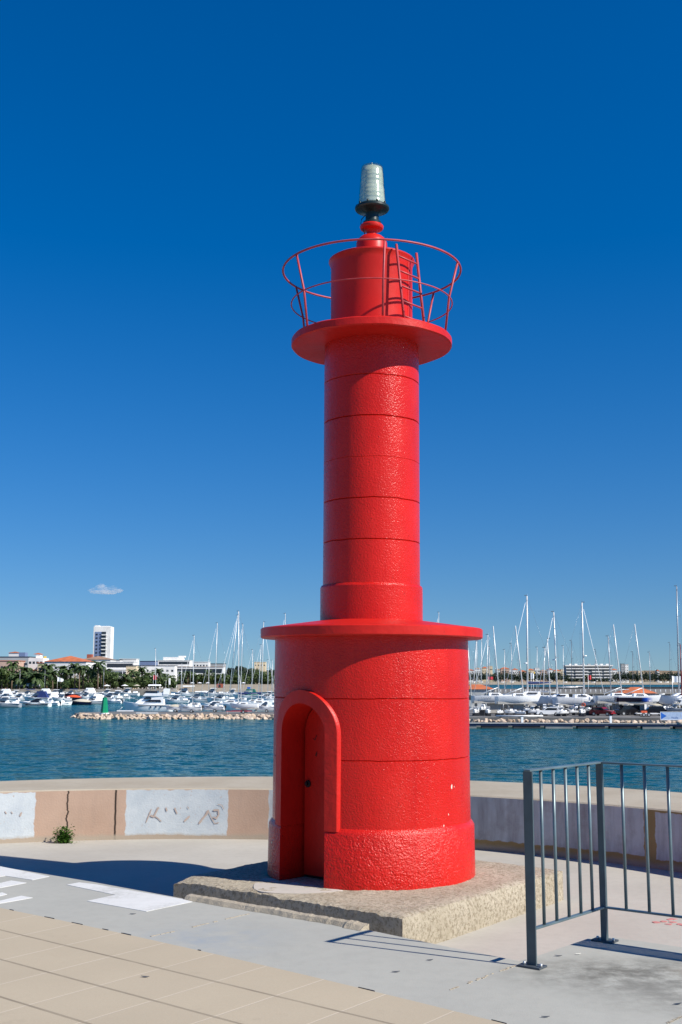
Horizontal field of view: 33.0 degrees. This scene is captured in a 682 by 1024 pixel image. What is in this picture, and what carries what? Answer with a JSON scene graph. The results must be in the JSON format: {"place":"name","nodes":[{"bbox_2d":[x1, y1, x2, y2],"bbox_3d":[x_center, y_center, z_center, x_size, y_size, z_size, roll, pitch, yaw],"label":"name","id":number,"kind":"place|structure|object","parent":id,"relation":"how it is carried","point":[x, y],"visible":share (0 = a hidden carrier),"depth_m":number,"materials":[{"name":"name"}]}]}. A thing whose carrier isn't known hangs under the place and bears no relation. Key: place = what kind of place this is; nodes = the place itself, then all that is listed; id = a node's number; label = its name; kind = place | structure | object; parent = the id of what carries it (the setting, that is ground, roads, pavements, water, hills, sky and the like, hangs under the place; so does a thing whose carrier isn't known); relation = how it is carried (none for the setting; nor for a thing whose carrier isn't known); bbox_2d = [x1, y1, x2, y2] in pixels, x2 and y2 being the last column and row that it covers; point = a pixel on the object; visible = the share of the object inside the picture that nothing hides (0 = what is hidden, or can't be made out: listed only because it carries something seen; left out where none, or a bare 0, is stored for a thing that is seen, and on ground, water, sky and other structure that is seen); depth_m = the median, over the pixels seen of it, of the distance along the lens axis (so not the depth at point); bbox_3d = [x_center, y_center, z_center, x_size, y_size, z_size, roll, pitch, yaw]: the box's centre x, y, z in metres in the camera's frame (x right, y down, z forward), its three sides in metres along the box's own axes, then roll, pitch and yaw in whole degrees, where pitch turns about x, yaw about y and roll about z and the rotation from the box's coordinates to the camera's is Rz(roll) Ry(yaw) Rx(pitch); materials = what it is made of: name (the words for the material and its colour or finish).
{"place":"outdoors","nodes":[
{"label":"outdoors","id":0,"kind":"place"},
{"bbox_2d":[0,660,24,688],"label":"apartment building","id":1,"kind":"structure","parent":0,"point":[3,663],"depth_m":634.57,"materials":[{"name":"pink paint"}]},
{"bbox_2d":[0,652,35,666],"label":"apartment building","id":2,"kind":"structure","parent":0,"point":[22,656],"depth_m":684.57,"materials":[{"name":"grey paint"}]},
{"bbox_2d":[27,653,48,688],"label":"apartment building","id":3,"kind":"structure","parent":0,"point":[32,663],"depth_m":644.73,"materials":[{"name":"white paint"}]},
{"bbox_2d":[11,688,176,694],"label":"quay","id":4,"kind":"structure","parent":0,"point":[160,691],"depth_m":561.24,"materials":[{"name":"concrete"}]},
{"bbox_2d":[0,666,13,688],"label":"broadleaf tree","id":5,"kind":"object","parent":4,"relation":"on","point":[4,675],"visible":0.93,"depth_m":577.28,"materials":[{"name":"green plant"}]},
{"bbox_2d":[7,673,27,688],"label":"palm tree","id":6,"kind":"object","parent":4,"relation":"on","point":[17,678],"visible":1,"depth_m":566.96,"materials":[{"name":"green plant"}]},
{"bbox_2d":[22,672,47,688],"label":"palm tree","id":7,"kind":"object","parent":4,"relation":"on","point":[35,678],"visible":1,"depth_m":566.97,"materials":[{"name":"green plant"}]},
{"bbox_2d":[39,663,54,688],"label":"palm tree","id":8,"kind":"object","parent":4,"relation":"on","point":[45,667],"visible":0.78,"depth_m":593.44,"materials":[{"name":"green plant"}]},
{"bbox_2d":[46,670,60,688],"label":"palm tree","id":9,"kind":"object","parent":4,"relation":"on","point":[51,675],"visible":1,"depth_m":573.22,"materials":[{"name":"green plant"}]},
{"bbox_2d":[59,668,75,688],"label":"palm tree","id":10,"kind":"object","parent":4,"relation":"on","point":[66,674],"visible":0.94,"depth_m":578.93,"materials":[{"name":"green plant"}]},
{"bbox_2d":[44,656,95,688],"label":"apartment building","id":11,"kind":"structure","parent":4,"relation":"on","point":[65,661],"depth_m":615.21,"materials":[{"name":"white paint"}]},
{"bbox_2d":[0,689,159,690],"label":"sea rail","id":12,"kind":"object","parent":4,"relation":"on","point":[84,689],"visible":0.67,"depth_m":563.21,"materials":[{"name":"concrete"}]},
{"bbox_2d":[0,673,179,688],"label":"shore hedge","id":13,"kind":"object","parent":4,"relation":"on","point":[160,679],"visible":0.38,"depth_m":606.79,"materials":[{"name":"green plant"}]},
{"bbox_2d":[91,661,106,688],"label":"palm tree","id":14,"kind":"object","parent":4,"relation":"on","point":[99,666],"visible":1,"depth_m":578.46,"materials":[{"name":"green plant"}]},
{"bbox_2d":[101,671,118,688],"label":"broadleaf tree","id":15,"kind":"object","parent":4,"relation":"on","point":[111,678],"visible":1,"depth_m":582.62,"materials":[{"name":"green plant"}]},
{"bbox_2d":[135,675,150,688],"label":"broadleaf tree","id":16,"kind":"object","parent":4,"relation":"on","point":[145,681],"visible":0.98,"depth_m":596.98,"materials":[{"name":"green plant"}]},
{"bbox_2d":[106,661,137,687],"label":"apartment building","id":17,"kind":"structure","parent":0,"point":[118,666],"depth_m":693.86,"materials":[{"name":"white paint"}]},
{"bbox_2d":[176,684,273,691],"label":"boats","id":18,"kind":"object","parent":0,"point":[225,688],"depth_m":787.56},
{"bbox_2d":[0,908,503,1023],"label":"paving","id":19,"kind":"structure","parent":0,"point":[54,971],"depth_m":6.34,"materials":[{"name":"beige tile"}]},
{"bbox_2d":[0,868,681,1023],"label":"walkway","id":20,"kind":"structure","parent":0,"point":[624,981],"depth_m":6.99,"materials":[{"name":"grey concrete"}]},
{"bbox_2d":[0,880,24,887],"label":"road marking","id":21,"kind":"object","parent":20,"relation":"on","point":[7,883],"visible":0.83,"depth_m":9.63,"materials":[{"name":"white paint"}]},
{"bbox_2d":[0,896,31,903],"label":"road marking","id":22,"kind":"object","parent":20,"relation":"on","point":[14,899],"visible":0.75,"depth_m":8.93,"materials":[{"name":"white paint"}]},
{"bbox_2d":[0,866,48,879],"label":"road marking","id":23,"kind":"object","parent":20,"relation":"on","point":[8,872],"visible":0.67,"depth_m":10.07,"materials":[{"name":"white paint"}]},
{"bbox_2d":[67,882,191,911],"bbox_3d":[-1.816,3.044,9.087,1.365,0.023,0.514,-7,-11,38],"label":"road marking","id":24,"kind":"object","parent":20,"relation":"on","point":[131,899],"visible":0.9,"depth_m":8.93,"materials":[{"name":"white paint"}]},
{"bbox_2d":[184,894,368,930],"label":"kerb","id":25,"kind":"structure","parent":20,"relation":"on","point":[353,925],"depth_m":8.36,"materials":[{"name":"beige concrete"}]},
{"bbox_2d":[150,913,681,1023],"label":"walkway joint","id":26,"kind":"object","parent":20,"relation":"on","point":[672,1020],"visible":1,"depth_m":6.78,"materials":[{"name":"grey concrete"}]},
{"bbox_2d":[517,761,681,969],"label":"metal railing","id":27,"kind":"object","parent":20,"relation":"on","point":[532,928],"visible":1,"depth_m":7.33,"materials":[{"name":"metal"}]},
{"bbox_2d":[0,685,681,792],"bbox_3d":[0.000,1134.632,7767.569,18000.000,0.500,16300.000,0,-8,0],"label":"sea","id":28,"kind":"structure","parent":0,"point":[48,743],"depth_m":131.40,"materials":[{"name":"liquid"}]},
{"bbox_2d":[0,696,21,706],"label":"motorboat","id":29,"kind":"object","parent":28,"relation":"on","point":[4,701],"visible":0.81,"depth_m":325.06,"materials":[{"name":"grey paint"}]},
{"bbox_2d":[19,698,51,706],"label":"motorboat","id":30,"kind":"object","parent":28,"relation":"on","point":[37,702],"visible":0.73,"depth_m":330.74,"materials":[{"name":"white plastic"}]},
{"bbox_2d":[24,691,49,700],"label":"motorboat","id":31,"kind":"object","parent":28,"relation":"on","point":[43,695],"visible":0.67,"depth_m":416.88,"materials":[{"name":"blue"}]},
{"bbox_2d":[70,699,91,704],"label":"motorboat","id":32,"kind":"object","parent":28,"relation":"on","point":[81,702],"visible":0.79,"depth_m":356.76,"materials":[{"name":"black plastic"}]},
{"bbox_2d":[75,688,96,695],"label":"motorboat","id":33,"kind":"object","parent":28,"relation":"on","point":[91,690],"visible":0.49,"depth_m":538.03,"materials":[{"name":"white plastic"}]},
{"bbox_2d":[82,694,103,703],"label":"motorboat","id":34,"kind":"object","parent":28,"relation":"on","point":[95,698],"visible":0.45,"depth_m":367.68,"materials":[{"name":"grey paint"}]},
{"bbox_2d":[103,692,124,701],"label":"motorboat","id":35,"kind":"object","parent":28,"relation":"on","point":[109,695],"visible":0.38,"depth_m":407.69,"materials":[{"name":"grey paint"}]},
{"bbox_2d":[120,688,139,695],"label":"motorboat","id":36,"kind":"object","parent":28,"relation":"on","point":[128,692],"visible":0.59,"depth_m":545.52,"materials":[{"name":"white plastic"}]},
{"bbox_2d":[123,684,172,711],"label":"motor yacht","id":37,"kind":"object","parent":28,"relation":"on","point":[151,701],"visible":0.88,"depth_m":280.05,"materials":[{"name":"white paint"}]},
{"bbox_2d":[75,711,273,715],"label":"breakwater","id":38,"kind":"object","parent":28,"relation":"in","point":[235,712],"visible":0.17,"depth_m":251.34,"materials":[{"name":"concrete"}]},
{"bbox_2d":[100,696,108,713],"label":"harbour beacon","id":39,"kind":"object","parent":38,"relation":"on","point":[104,708],"visible":0.81,"depth_m":239.24,"materials":[{"name":"green paint"}]},
{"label":"boat trailer","id":40,"kind":"object","parent":38,"relation":"on","visible":0},
{"bbox_2d":[179,702,203,710],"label":"motorboat","id":41,"kind":"object","parent":40,"relation":"on","point":[189,707],"visible":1,"depth_m":249.89,"materials":[{"name":"white plastic"}]},
{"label":"boat trailer","id":42,"kind":"object","parent":38,"relation":"on","visible":0},
{"bbox_2d":[203,701,225,710],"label":"motorboat","id":43,"kind":"object","parent":42,"relation":"on","point":[212,706],"visible":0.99,"depth_m":252.88,"materials":[{"name":"white plastic"}]},
{"bbox_2d":[165,694,189,702],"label":"motorboat","id":44,"kind":"object","parent":28,"relation":"on","point":[175,698],"visible":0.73,"depth_m":378.42,"materials":[{"name":"white plastic"}]},
{"bbox_2d":[171,686,195,696],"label":"motorboat","id":45,"kind":"object","parent":28,"relation":"on","point":[184,690],"visible":0.52,"depth_m":522.47,"materials":[{"name":"white plastic"}]},
{"bbox_2d":[178,635,207,709],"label":"sailboat","id":46,"kind":"object","parent":28,"relation":"on","point":[194,704],"visible":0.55,"depth_m":301.61,"materials":[{"name":"metal"}]},
{"bbox_2d":[183,691,207,701],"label":"motorboat","id":47,"kind":"object","parent":28,"relation":"on","point":[196,696],"visible":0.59,"depth_m":394.50,"materials":[{"name":"white plastic"}]},
{"bbox_2d":[198,622,233,705],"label":"sailboat","id":48,"kind":"object","parent":28,"relation":"on","point":[217,703],"visible":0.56,"depth_m":316.62,"materials":[{"name":"metal"}]},
{"bbox_2d":[206,693,233,702],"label":"motorboat","id":49,"kind":"object","parent":28,"relation":"on","point":[218,698],"visible":0.58,"depth_m":390.50,"materials":[{"name":"white plastic"}]},
{"bbox_2d":[215,615,250,702],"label":"sailboat","id":50,"kind":"object","parent":28,"relation":"on","point":[230,701],"visible":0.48,"depth_m":331.44,"materials":[{"name":"metal"}]},
{"bbox_2d":[219,611,262,709],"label":"sailboat","id":51,"kind":"object","parent":28,"relation":"on","point":[228,707],"visible":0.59,"depth_m":296.43,"materials":[{"name":"metal"}]},
{"bbox_2d":[229,627,255,701],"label":"sailboat","id":52,"kind":"object","parent":28,"relation":"on","point":[244,699],"visible":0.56,"depth_m":381.28,"materials":[{"name":"metal"}]},
{"bbox_2d":[230,675,258,713],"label":"sailboat","id":53,"kind":"object","parent":28,"relation":"on","point":[242,706],"visible":1,"depth_m":243.02,"materials":[{"name":"white plastic"}]},
{"bbox_2d":[233,689,257,698],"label":"motorboat","id":54,"kind":"object","parent":28,"relation":"on","point":[245,695],"visible":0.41,"depth_m":463.71,"materials":[{"name":"blue plastic"}]},
{"bbox_2d":[240,649,265,702],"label":"sailboat","id":55,"kind":"object","parent":28,"relation":"on","point":[251,701],"visible":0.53,"depth_m":355.48,"materials":[{"name":"metal"}]},
{"bbox_2d":[245,620,273,705],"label":"sailboat","id":56,"kind":"object","parent":28,"relation":"on","point":[262,702],"visible":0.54,"depth_m":325.93,"materials":[{"name":"metal"}]},
{"bbox_2d":[256,701,273,710],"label":"motorboat","id":57,"kind":"object","parent":28,"relation":"on","point":[264,706],"visible":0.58,"depth_m":250.80,"materials":[{"name":"white plastic"}]},
{"bbox_2d":[0,777,681,872],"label":"sea wall","id":58,"kind":"structure","parent":28,"relation":"in","point":[156,808],"depth_m":19.29,"materials":[{"name":"concrete"}]},
{"bbox_2d":[469,634,508,709],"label":"sailboat","id":59,"kind":"object","parent":28,"relation":"on","point":[486,670],"visible":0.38,"depth_m":255.60,"materials":[{"name":"metal"}]},
{"bbox_2d":[469,710,676,727],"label":"hard standing","id":60,"kind":"object","parent":28,"relation":"in","point":[620,717],"depth_m":192.28,"materials":[{"name":"concrete"}]},
{"bbox_2d":[471,626,511,712],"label":"sailboat","id":61,"kind":"object","parent":60,"relation":"on","point":[489,698],"visible":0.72,"depth_m":212.81,"materials":[{"name":"plastic"}]},
{"bbox_2d":[495,626,540,711],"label":"sailboat","id":62,"kind":"object","parent":60,"relation":"on","point":[518,700],"visible":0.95,"depth_m":204.70,"materials":[{"name":"plastic"}]},
{"bbox_2d":[503,595,559,709],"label":"sailboat","id":63,"kind":"object","parent":60,"relation":"on","point":[530,681],"visible":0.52,"depth_m":229.83,"materials":[{"name":"metal"}]},
{"bbox_2d":[526,638,550,706],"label":"sailboat","id":64,"kind":"object","parent":60,"relation":"on","point":[535,704],"visible":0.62,"depth_m":219.27,"materials":[{"name":"metal"}]},
{"bbox_2d":[536,707,559,715],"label":"parked car","id":65,"kind":"object","parent":60,"relation":"on","point":[549,710],"visible":0.78,"depth_m":199.26,"materials":[{"name":"white paint"}]},
{"bbox_2d":[537,611,577,709],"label":"sailboat","id":66,"kind":"object","parent":60,"relation":"on","point":[547,700],"visible":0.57,"depth_m":218.30,"materials":[{"name":"metal"}]},
{"bbox_2d":[552,600,604,708],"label":"sailboat","id":67,"kind":"object","parent":60,"relation":"on","point":[573,700],"visible":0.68,"depth_m":214.53,"materials":[{"name":"metal"}]},
{"bbox_2d":[589,707,615,715],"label":"parked car","id":68,"kind":"object","parent":60,"relation":"on","point":[593,711],"visible":0.98,"depth_m":200.56,"materials":[{"name":"red paint"}]},
{"bbox_2d":[593,624,631,710],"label":"sailboat","id":69,"kind":"object","parent":60,"relation":"on","point":[598,700],"visible":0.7,"depth_m":210.90,"materials":[{"name":"metal"}]},
{"bbox_2d":[606,636,632,704],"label":"sailboat","id":70,"kind":"object","parent":60,"relation":"on","point":[612,673],"visible":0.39,"depth_m":229.59,"materials":[{"name":"metal"}]},
{"bbox_2d":[614,705,639,714],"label":"parked car","id":71,"kind":"object","parent":60,"relation":"on","point":[626,709],"visible":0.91,"depth_m":203.28,"materials":[{"name":"black paint"}]},
{"bbox_2d":[614,687,655,707],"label":"kiosk","id":72,"kind":"object","parent":60,"relation":"on","point":[647,692],"visible":0.16,"depth_m":233.10,"materials":[{"name":"grey paint"}]},
{"bbox_2d":[614,624,664,709],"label":"sailboat","id":73,"kind":"object","parent":60,"relation":"on","point":[640,699],"visible":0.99,"depth_m":203.55,"materials":[{"name":"metal"}]},
{"bbox_2d":[638,706,666,714],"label":"parked car","id":74,"kind":"object","parent":60,"relation":"on","point":[654,709],"visible":0.66,"depth_m":201.24,"materials":[{"name":"black paint"}]},
{"bbox_2d":[658,586,681,707],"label":"sailboat","id":75,"kind":"object","parent":60,"relation":"on","point":[661,701],"visible":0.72,"depth_m":219.72,"materials":[{"name":"metal"}]},
{"bbox_2d":[662,644,681,707],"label":"sailboat","id":76,"kind":"object","parent":60,"relation":"on","point":[668,700],"visible":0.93,"depth_m":212.85,"materials":[{"name":"metal"}]},
{"bbox_2d":[469,722,681,728],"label":"pontoon","id":77,"kind":"object","parent":28,"relation":"on","point":[546,725],"visible":0.83,"depth_m":186.38,"materials":[{"name":"concrete"}]},
{"bbox_2d":[660,712,681,720],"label":"direction sign","id":78,"kind":"object","parent":77,"relation":"on","point":[664,716],"visible":0.99,"depth_m":187.40,"materials":[{"name":"white paint"}]},
{"bbox_2d":[486,689,680,709],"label":"wharf","id":79,"kind":"structure","parent":28,"relation":"in","point":[600,691],"depth_m":260.65,"materials":[{"name":"concrete"}]},
{"bbox_2d":[469,684,493,706],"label":"kiosk","id":80,"kind":"object","parent":79,"relation":"on","point":[479,689],"visible":0.27,"depth_m":259.38,"materials":[{"name":"orange paint"}]},
{"bbox_2d":[523,687,680,695],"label":"breakwater","id":81,"kind":"object","parent":28,"relation":"in","point":[602,688],"visible":0.11,"depth_m":341.02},
{"bbox_2d":[0,839,681,960],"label":"pavement","id":82,"kind":"structure","parent":0,"point":[160,866],"depth_m":15.81,"materials":[{"name":"concrete"}]},
{"bbox_2d":[51,824,84,842],"bbox_3d":[-4.521,5.323,19.020,0.587,0.325,0.254,0,-8,0],"label":"weed","id":83,"kind":"object","parent":82,"relation":"on","point":[63,837],"visible":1,"depth_m":19.01,"materials":[{"name":"green plant"}]},
{"bbox_2d":[173,860,562,943],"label":"concrete slab","id":84,"kind":"structure","parent":82,"relation":"on","point":[490,893],"depth_m":12.65,"materials":[{"name":"beige concrete"}]},
{"bbox_2d":[261,163,482,890],"bbox_3d":[0.389,-0.134,14.671,2.776,9.135,2.776,0,-8,0],"label":"lighthouse","id":85,"kind":"object","parent":84,"relation":"on","point":[371,769],"visible":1,"depth_m":13.70,"materials":[{"name":"red paint"}]},
{"bbox_2d":[304,709,324,876],"bbox_3d":[-0.191,3.267,13.547,0.683,2.009,0.088,-8,-11,42],"label":"door","id":86,"kind":"structure","parent":85,"relation":"in","point":[314,832],"depth_m":13.66,"materials":[{"name":"red paint"}]},
{"bbox_2d":[0,0,681,673],"label":"sky","id":87,"kind":"structure","parent":0,"point":[163,163],"materials":[{"name":"blue"}]},
{"bbox_2d":[268,681,671,682],"bbox_3d":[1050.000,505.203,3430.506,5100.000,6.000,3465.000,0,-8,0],"label":"land","id":88,"kind":"structure","parent":0,"point":[618,681],"depth_m":1986.35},
{"bbox_2d":[469,670,570,681],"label":"wood","id":89,"kind":"object","parent":88,"relation":"on","point":[524,677],"visible":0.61,"depth_m":1735.41,"materials":[{"name":"green wood"}]},
{"bbox_2d":[564,678,612,681],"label":"apartment garden","id":90,"kind":"object","parent":88,"relation":"on","point":[593,680],"visible":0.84,"depth_m":1726.12,"materials":[{"name":"green plant"}]},
{"bbox_2d":[612,670,680,681],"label":"wood","id":91,"kind":"object","parent":88,"relation":"on","point":[631,676],"visible":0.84,"depth_m":1741.76,"materials":[{"name":"green plant"}]},
{"bbox_2d":[496,715,542,716],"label":"steel pipe","id":92,"kind":"object","parent":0,"point":[519,715],"visible":0.97,"depth_m":192.76,"materials":[{"name":"silver metal"}]},
{"bbox_2d":[469,682,680,684],"bbox_3d":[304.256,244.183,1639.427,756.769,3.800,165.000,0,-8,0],"label":"beach","id":93,"kind":"structure","parent":0,"point":[586,683],"depth_m":1629.40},
{"bbox_2d":[493,670,679,680],"bbox_3d":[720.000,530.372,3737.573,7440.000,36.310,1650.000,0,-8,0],"label":"hills","id":94,"kind":"structure","parent":0,"point":[660,672],"depth_m":3360.45,"materials":[{"name":"green plant"}]},
{"bbox_2d":[563,664,612,681],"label":"apartment building","id":95,"kind":"structure","parent":0,"point":[590,670],"depth_m":1743.76,"materials":[{"name":"grey paint"}]},
{"bbox_3d":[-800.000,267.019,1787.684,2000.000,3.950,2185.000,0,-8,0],"label":"shore land","id":96,"kind":"structure","parent":0,"visible":0},
{"bbox_2d":[85,654,115,687],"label":"apartment building","id":97,"kind":"structure","parent":96,"relation":"on","point":[90,657],"depth_m":756.13,"materials":[{"name":"white paint"}]},
{"bbox_2d":[93,625,113,658],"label":"tower block","id":98,"kind":"structure","parent":96,"relation":"on","point":[103,640],"depth_m":1074.37,"materials":[{"name":"white paint"}]},
{"bbox_2d":[138,665,177,687],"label":"apartment building","id":99,"kind":"structure","parent":96,"relation":"on","point":[170,669],"depth_m":713.42,"materials":[{"name":"white paint"}]},
{"bbox_2d":[158,656,192,666],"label":"apartment building","id":100,"kind":"structure","parent":96,"relation":"on","point":[178,660],"depth_m":952.09,"materials":[{"name":"white paint"}]},
{"bbox_2d":[177,667,224,684],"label":"apartment building","id":101,"kind":"structure","parent":96,"relation":"on","point":[200,670],"depth_m":891.67,"materials":[{"name":"white paint"}]},
{"bbox_2d":[177,669,221,672],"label":"window","id":102,"kind":"structure","parent":101,"relation":"in","point":[178,670],"depth_m":891.52,"materials":[{"name":"black glass"}]},
{"bbox_2d":[177,670,273,684],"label":"shore hedge","id":103,"kind":"object","parent":96,"relation":"on","point":[264,679],"visible":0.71,"depth_m":877.36,"materials":[{"name":"green plant"}]},
{"bbox_2d":[254,662,266,683],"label":"apartment building","id":104,"kind":"structure","parent":96,"relation":"on","point":[258,664],"depth_m":1288.61,"materials":[{"name":"beige paint"}]},
{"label":"keel block","id":105,"kind":"object","parent":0,"visible":0},
{"bbox_2d":[665,703,681,711],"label":"motorboat","id":106,"kind":"object","parent":105,"relation":"on","point":[673,708],"visible":1,"depth_m":199.83,"materials":[{"name":"grey paint"}]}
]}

